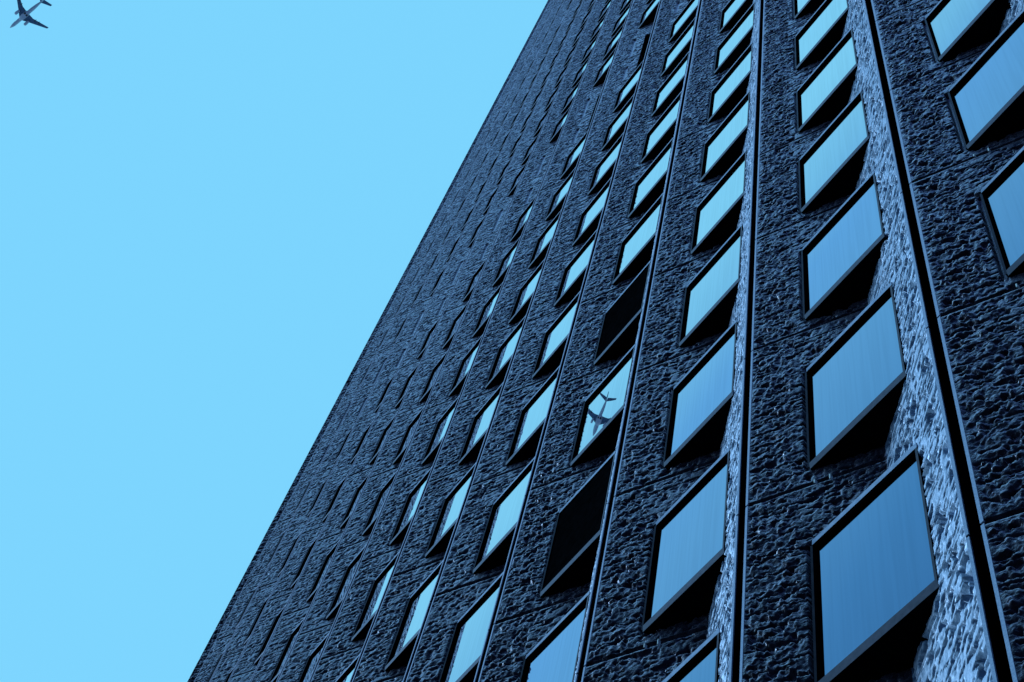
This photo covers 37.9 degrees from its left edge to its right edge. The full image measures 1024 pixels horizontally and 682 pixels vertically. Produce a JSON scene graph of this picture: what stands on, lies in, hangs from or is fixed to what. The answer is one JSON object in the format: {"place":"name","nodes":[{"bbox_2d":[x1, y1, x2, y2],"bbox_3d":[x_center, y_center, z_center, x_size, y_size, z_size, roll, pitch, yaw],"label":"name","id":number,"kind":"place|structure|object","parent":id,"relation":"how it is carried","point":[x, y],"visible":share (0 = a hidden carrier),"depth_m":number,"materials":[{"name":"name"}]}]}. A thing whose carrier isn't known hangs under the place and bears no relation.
{"place":"outdoors","nodes":[
{"label":"outdoors","id":0,"kind":"place"},
{"bbox_2d":[10,0,51,27],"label":"airliner","id":1,"kind":"object","parent":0,"point":[24,15],"visible":1,"depth_m":1114.95,"materials":[{"name":"white paint"}]},
{"bbox_2d":[0,0,547,681],"label":"sky","id":2,"kind":"structure","parent":0,"point":[211,210],"materials":[{"name":"blue"}]},
{"label":"road","id":3,"kind":"structure","parent":0,"visible":0},
{"bbox_2d":[187,0,1023,681],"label":"office tower","id":4,"kind":"structure","parent":3,"relation":"on","point":[693,350],"depth_m":22.76,"materials":[{"name":"stone"}]},
{"bbox_2d":[208,651,224,681],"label":"window","id":5,"kind":"structure","parent":4,"relation":"in","point":[224,651],"depth_m":49.75,"materials":[{"name":"metal"}]},
{"bbox_2d":[225,665,235,681],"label":"window","id":6,"kind":"structure","parent":4,"relation":"in","point":[231,671],"depth_m":45.67,"materials":[{"name":"metal"}]},
{"bbox_2d":[235,586,257,628],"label":"window","id":7,"kind":"structure","parent":4,"relation":"in","point":[257,586],"depth_m":52.56,"materials":[{"name":"metal"}]},
{"bbox_2d":[244,594,270,644],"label":"window","id":8,"kind":"structure","parent":4,"relation":"in","point":[265,602],"depth_m":48.09,"materials":[{"name":"metal"}]},
{"bbox_2d":[254,605,285,664],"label":"window","id":9,"kind":"structure","parent":4,"relation":"in","point":[277,618],"depth_m":43.50,"materials":[{"name":"metal"}]},
{"bbox_2d":[266,529,286,566],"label":"window","id":10,"kind":"structure","parent":4,"relation":"in","point":[286,529],"depth_m":55.78,"materials":[{"name":"metal"}]},
{"bbox_2d":[269,618,304,681],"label":"window","id":11,"kind":"structure","parent":4,"relation":"in","point":[279,666],"depth_m":39.05,"materials":[{"name":"glass"}]},
{"bbox_2d":[277,533,300,576],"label":"window","id":12,"kind":"structure","parent":4,"relation":"in","point":[295,541],"depth_m":51.16,"materials":[{"name":"metal"}]},
{"bbox_2d":[294,478,312,512],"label":"window","id":13,"kind":"structure","parent":4,"relation":"in","point":[312,478],"depth_m":58.97,"materials":[{"name":"metal"}]},
{"bbox_2d":[290,537,317,588],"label":"window","id":14,"kind":"structure","parent":4,"relation":"in","point":[305,559],"depth_m":46.66,"materials":[{"name":"metal"}]},
{"bbox_2d":[298,633,328,681],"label":"window","id":15,"kind":"structure","parent":4,"relation":"in","point":[312,660],"depth_m":34.94,"materials":[{"name":"glass"}]},
{"bbox_2d":[307,478,327,516],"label":"window","id":16,"kind":"structure","parent":4,"relation":"in","point":[318,495],"depth_m":54.30,"materials":[{"name":"metal"}]},
{"bbox_2d":[306,540,339,602],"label":"window","id":17,"kind":"structure","parent":4,"relation":"in","point":[328,558],"depth_m":42.12,"materials":[{"name":"metal"}]},
{"bbox_2d":[322,476,346,522],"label":"window","id":18,"kind":"structure","parent":4,"relation":"in","point":[341,484],"depth_m":49.84,"materials":[{"name":"metal"}]},
{"bbox_2d":[333,428,352,463],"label":"window","id":19,"kind":"structure","parent":4,"relation":"in","point":[348,434],"depth_m":57.53,"materials":[{"name":"metal"}]},
{"bbox_2d":[325,545,365,620],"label":"window","id":20,"kind":"structure","parent":4,"relation":"in","point":[350,570],"depth_m":37.50,"materials":[{"name":"glass"}]},
{"bbox_2d":[335,654,359,681],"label":"window","id":21,"kind":"structure","parent":4,"relation":"in","point":[346,675],"depth_m":30.58,"materials":[{"name":"metal"}]},
{"bbox_2d":[339,473,369,528],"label":"window","id":22,"kind":"structure","parent":4,"relation":"in","point":[352,505],"depth_m":45.25,"materials":[{"name":"metal"}]},
{"bbox_2d":[349,423,371,463],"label":"window","id":23,"kind":"structure","parent":4,"relation":"in","point":[366,431],"depth_m":53.01,"materials":[{"name":"metal"}]},
{"bbox_2d":[351,551,399,641],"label":"window","id":24,"kind":"structure","parent":4,"relation":"in","point":[368,613],"depth_m":32.92,"materials":[{"name":"glass"}]},
{"bbox_2d":[362,470,397,535],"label":"window","id":25,"kind":"structure","parent":4,"relation":"in","point":[369,526],"depth_m":40.67,"materials":[{"name":"metal"}]},
{"bbox_2d":[369,415,395,463],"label":"window","id":26,"kind":"structure","parent":4,"relation":"in","point":[386,430],"depth_m":48.42,"materials":[{"name":"metal"}]},
{"bbox_2d":[374,373,395,412],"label":"window","id":27,"kind":"structure","parent":4,"relation":"in","point":[387,387],"depth_m":56.12,"materials":[{"name":"metal"}]},
{"bbox_2d":[394,364,418,408],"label":"window","id":28,"kind":"structure","parent":4,"relation":"in","point":[409,379],"depth_m":51.58,"materials":[{"name":"metal"}]},
{"bbox_2d":[392,407,423,464],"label":"window","id":29,"kind":"structure","parent":4,"relation":"in","point":[409,432],"depth_m":43.82,"materials":[{"name":"glass"}]},
{"bbox_2d":[389,467,431,545],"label":"window","id":30,"kind":"structure","parent":4,"relation":"in","point":[404,521],"depth_m":36.08,"materials":[{"name":"glass"}]},
{"bbox_2d":[384,559,443,671],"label":"window","id":31,"kind":"structure","parent":4,"relation":"in","point":[403,645],"depth_m":28.32,"materials":[{"name":"glass"}]},
{"bbox_2d":[417,318,439,358],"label":"window","id":32,"kind":"structure","parent":4,"relation":"in","point":[432,329],"depth_m":54.73,"materials":[{"name":"glass"}]},
{"bbox_2d":[419,351,447,402],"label":"window","id":33,"kind":"structure","parent":4,"relation":"in","point":[426,392],"depth_m":46.97,"materials":[{"name":"glass"}]},
{"bbox_2d":[430,267,445,296],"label":"window","id":34,"kind":"structure","parent":4,"relation":"in","point":[431,294],"depth_m":64.87,"materials":[{"name":"metal"}]},
{"bbox_2d":[421,395,459,464],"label":"window","id":35,"kind":"structure","parent":4,"relation":"in","point":[433,447],"depth_m":39.22,"materials":[{"name":"glass"}]},
{"bbox_2d":[424,463,475,557],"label":"window","id":36,"kind":"structure","parent":4,"relation":"in","point":[446,521],"depth_m":31.47,"materials":[{"name":"glass"}]},
{"bbox_2d":[442,301,468,348],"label":"window","id":37,"kind":"structure","parent":4,"relation":"in","point":[455,324],"depth_m":50.14,"materials":[{"name":"glass"}]},
{"bbox_2d":[448,335,482,396],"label":"window","id":38,"kind":"structure","parent":4,"relation":"in","point":[458,383],"depth_m":42.37,"materials":[{"name":"glass"}]},
{"bbox_2d":[439,571,503,681],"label":"window","id":39,"kind":"structure","parent":4,"relation":"in","point":[464,652],"depth_m":24.02,"materials":[{"name":"glass"}]},
{"bbox_2d":[462,258,486,301],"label":"window","id":40,"kind":"structure","parent":4,"relation":"in","point":[475,277],"depth_m":53.29,"materials":[{"name":"metal"}]},
{"bbox_2d":[468,215,485,247],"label":"window","id":41,"kind":"structure","parent":4,"relation":"in","point":[477,229],"depth_m":63.49,"materials":[{"name":"glass"}]},
{"bbox_2d":[457,383,502,465],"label":"window","id":42,"kind":"structure","parent":4,"relation":"in","point":[470,452],"depth_m":34.62,"materials":[{"name":"glass"}]},
{"bbox_2d":[472,282,502,337],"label":"window","id":43,"kind":"structure","parent":4,"relation":"in","point":[483,319],"depth_m":45.53,"materials":[{"name":"metal"}]},
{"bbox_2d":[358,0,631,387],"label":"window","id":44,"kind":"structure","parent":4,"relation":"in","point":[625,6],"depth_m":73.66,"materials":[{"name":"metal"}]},
{"bbox_2d":[472,457,534,574],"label":"window","id":45,"kind":"structure","parent":4,"relation":"in","point":[495,545],"depth_m":26.86,"materials":[{"name":"glass"}]},
{"bbox_2d":[485,315,525,388],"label":"window","id":46,"kind":"structure","parent":4,"relation":"in","point":[503,357],"depth_m":37.74,"materials":[{"name":"glass"}]},
{"bbox_2d":[492,236,520,286],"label":"window","id":47,"kind":"structure","parent":4,"relation":"in","point":[503,268],"depth_m":48.68,"materials":[{"name":"glass"}]},
{"bbox_2d":[507,161,527,196],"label":"window","id":48,"kind":"structure","parent":4,"relation":"in","point":[512,190],"depth_m":62.02,"materials":[{"name":"glass"}]},
{"bbox_2d":[509,196,535,241],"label":"window","id":49,"kind":"structure","parent":4,"relation":"in","point":[521,222],"depth_m":51.84,"materials":[{"name":"glass"}]},
{"bbox_2d":[508,259,544,323],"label":"window","id":50,"kind":"structure","parent":4,"relation":"in","point":[525,294],"depth_m":40.89,"materials":[{"name":"glass"}]},
{"bbox_2d":[505,366,559,465],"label":"window","id":51,"kind":"structure","parent":4,"relation":"in","point":[526,438],"depth_m":30.00,"materials":[{"name":"glass"}]},
{"bbox_2d":[528,209,561,268],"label":"window","id":52,"kind":"structure","parent":4,"relation":"in","point":[543,242],"depth_m":44.07,"materials":[{"name":"glass"}]},
{"bbox_2d":[519,590,589,681],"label":"window","id":53,"kind":"structure","parent":4,"relation":"in","point":[555,658],"depth_m":19.83,"materials":[{"name":"glass"}]},
{"bbox_2d":[531,290,580,378],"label":"window","id":54,"kind":"structure","parent":4,"relation":"in","point":[549,358],"depth_m":33.15,"materials":[{"name":"glass"}]},
{"bbox_2d":[544,167,575,220],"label":"window","id":55,"kind":"structure","parent":4,"relation":"in","point":[558,199],"depth_m":47.20,"materials":[{"name":"glass"}]},
{"bbox_2d":[549,106,570,142],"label":"window","id":56,"kind":"structure","parent":4,"relation":"in","point":[557,130],"depth_m":60.53,"materials":[{"name":"glass"}]},
{"bbox_2d":[560,80,580,113],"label":"window","id":57,"kind":"structure","parent":4,"relation":"in","point":[568,101],"depth_m":63.77,"materials":[{"name":"glass"}]},
{"bbox_2d":[559,129,588,179],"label":"window","id":58,"kind":"structure","parent":4,"relation":"in","point":[571,161],"depth_m":50.39,"materials":[{"name":"glass"}]},
{"bbox_2d":[553,230,596,306],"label":"window","id":59,"kind":"structure","parent":4,"relation":"in","point":[573,275],"depth_m":36.29,"materials":[{"name":"glass"}]},
{"bbox_2d":[539,450,615,598],"bbox_3d":[1.192,2.856,22.496,0.482,2.262,1.513,35,-62,-9],"label":"window","id":60,"kind":"structure","parent":4,"relation":"in","point":[570,563],"depth_m":22.17,"materials":[{"name":"glass"}]},
{"bbox_2d":[572,178,610,246],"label":"window","id":61,"kind":"structure","parent":4,"relation":"in","point":[589,219],"depth_m":39.46,"materials":[{"name":"glass"}]},
{"bbox_2d":[570,343,635,466],"bbox_3d":[1.758,1.210,25.648,0.482,2.262,1.513,35,-62,-9],"label":"window","id":62,"kind":"structure","parent":4,"relation":"in","point":[598,430],"depth_m":25.40,"materials":[{"name":"glass"}]},
{"bbox_2d":[592,48,615,87],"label":"window","id":63,"kind":"structure","parent":4,"relation":"in","point":[601,75],"depth_m":59.00,"materials":[{"name":"glass"}]},
{"bbox_2d":[587,132,623,195],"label":"window","id":64,"kind":"structure","parent":4,"relation":"in","point":[603,171],"depth_m":42.61,"materials":[{"name":"glass"}]},
{"bbox_2d":[602,24,623,60],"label":"window","id":65,"kind":"structure","parent":4,"relation":"in","point":[613,43],"depth_m":62.32,"materials":[{"name":"glass"}]},
{"bbox_2d":[600,95,633,151],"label":"window","id":66,"kind":"structure","parent":4,"relation":"in","point":[616,128],"depth_m":45.78,"materials":[{"name":"glass"}]},
{"bbox_2d":[593,260,650,365],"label":"window","id":67,"kind":"structure","parent":4,"relation":"in","point":[620,325],"depth_m":28.41,"materials":[{"name":"glass"}]},
{"bbox_2d":[612,61,642,112],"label":"window","id":68,"kind":"structure","parent":4,"relation":"in","point":[628,89],"depth_m":48.95,"materials":[{"name":"glass"}]},
{"bbox_2d":[612,192,663,285],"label":"window","id":69,"kind":"structure","parent":4,"relation":"in","point":[635,252],"depth_m":31.69,"materials":[{"name":"glass"}]},
{"bbox_2d":[638,0,659,28],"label":"window","id":70,"kind":"structure","parent":4,"relation":"in","point":[648,16],"depth_m":57.01,"materials":[{"name":"metal"}]},
{"bbox_2d":[627,137,673,218],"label":"window","id":71,"kind":"structure","parent":4,"relation":"in","point":[649,187],"depth_m":34.84,"materials":[{"name":"glass"}]},
{"bbox_2d":[640,91,681,163],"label":"window","id":72,"kind":"structure","parent":4,"relation":"in","point":[661,133],"depth_m":38.02,"materials":[{"name":"glass"}]},
{"bbox_2d":[651,51,689,117],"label":"window","id":73,"kind":"structure","parent":4,"relation":"in","point":[672,86],"depth_m":41.18,"materials":[{"name":"glass"}]},
{"bbox_2d":[660,17,695,76],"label":"window","id":74,"kind":"structure","parent":4,"relation":"in","point":[681,47],"depth_m":44.35,"materials":[{"name":"glass"}]},
{"bbox_2d":[668,0,698,42],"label":"window","id":75,"kind":"structure","parent":4,"relation":"in","point":[689,12],"depth_m":47.39,"materials":[{"name":"glass"}]},
{"bbox_2d":[641,447,730,648],"bbox_3d":[2.273,2.567,17.852,0.482,2.588,1.513,35,-62,-9],"label":"window","id":76,"kind":"structure","parent":4,"relation":"in","point":[688,550],"depth_m":17.76,"materials":[{"name":"glass"}]},
{"bbox_2d":[662,628,720,681],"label":"window","id":77,"kind":"structure","parent":4,"relation":"in","point":[702,665],"depth_m":15.44,"materials":[{"name":"glass"}]},
{"bbox_2d":[662,319,737,469],"bbox_3d":[2.864,0.846,21.146,0.482,2.262,1.513,35,-62,-9],"label":"window","id":78,"kind":"structure","parent":4,"relation":"in","point":[700,405],"depth_m":20.90,"materials":[{"name":"glass"}]},
{"bbox_2d":[678,223,742,346],"bbox_3d":[3.430,-0.800,24.297,0.482,2.262,1.513,35,-62,-9],"label":"window","id":79,"kind":"structure","parent":4,"relation":"in","point":[709,298],"depth_m":24.02,"materials":[{"name":"glass"}]},
{"bbox_2d":[690,149,746,254],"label":"window","id":80,"kind":"structure","parent":4,"relation":"in","point":[717,215],"depth_m":27.16,"materials":[{"name":"glass"}]},
{"bbox_2d":[699,90,749,181],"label":"window","id":81,"kind":"structure","parent":4,"relation":"in","point":[723,148],"depth_m":30.32,"materials":[{"name":"glass"}]},
{"bbox_2d":[707,41,752,122],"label":"window","id":82,"kind":"structure","parent":4,"relation":"in","point":[730,90],"depth_m":33.49,"materials":[{"name":"glass"}]},
{"bbox_2d":[713,2,754,74],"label":"window","id":83,"kind":"structure","parent":4,"relation":"in","point":[738,39],"depth_m":36.65,"materials":[{"name":"glass"}]},
{"bbox_2d":[719,0,752,32],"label":"window","id":84,"kind":"structure","parent":4,"relation":"in","point":[734,10],"depth_m":39.34,"materials":[{"name":"glass"}]},
{"bbox_2d":[793,0,824,18],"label":"window","id":85,"kind":"structure","parent":4,"relation":"in","point":[801,8],"depth_m":31.63,"materials":[{"name":"glass"}]},
{"bbox_2d":[794,0,848,69],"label":"window","id":86,"kind":"structure","parent":4,"relation":"in","point":[823,31],"depth_m":28.83,"materials":[{"name":"glass"}]},
{"bbox_2d":[796,27,857,132],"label":"window","id":87,"kind":"structure","parent":4,"relation":"in","point":[826,92],"depth_m":25.80,"materials":[{"name":"glass"}]},
{"bbox_2d":[798,89,869,213],"bbox_3d":[5.103,-2.810,22.947,0.482,2.262,1.513,35,-62,-9],"label":"window","id":88,"kind":"structure","parent":4,"relation":"in","point":[830,169],"depth_m":22.66,"materials":[{"name":"glass"}]},
{"bbox_2d":[801,171,888,320],"bbox_3d":[4.537,-1.164,19.796,0.482,2.262,1.513,35,-62,-9],"label":"window","id":89,"kind":"structure","parent":4,"relation":"in","point":[839,262],"depth_m":19.51,"materials":[{"name":"glass"}]},
{"bbox_2d":[805,282,906,483],"bbox_3d":[3.945,0.556,16.501,0.482,2.588,1.513,35,-62,-9],"label":"window","id":90,"kind":"structure","parent":4,"relation":"in","point":[853,389],"depth_m":16.40,"materials":[{"name":"glass"}]},
{"bbox_2d":[810,443,938,681],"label":"window","id":91,"kind":"structure","parent":4,"relation":"in","point":[875,586],"depth_m":13.27,"materials":[{"name":"glass"}]},
{"bbox_2d":[925,0,1010,61],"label":"window","id":92,"kind":"structure","parent":4,"relation":"in","point":[954,27],"depth_m":20.97,"materials":[{"name":"glass"}]},
{"bbox_2d":[948,9,1023,157],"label":"window","id":93,"kind":"structure","parent":4,"relation":"in","point":[987,101],"depth_m":18.44,"materials":[{"name":"glass"}]},
{"bbox_2d":[980,146,1023,288],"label":"window","id":94,"kind":"structure","parent":4,"relation":"in","point":[1002,198],"depth_m":15.73,"materials":[{"name":"glass"}]}
]}

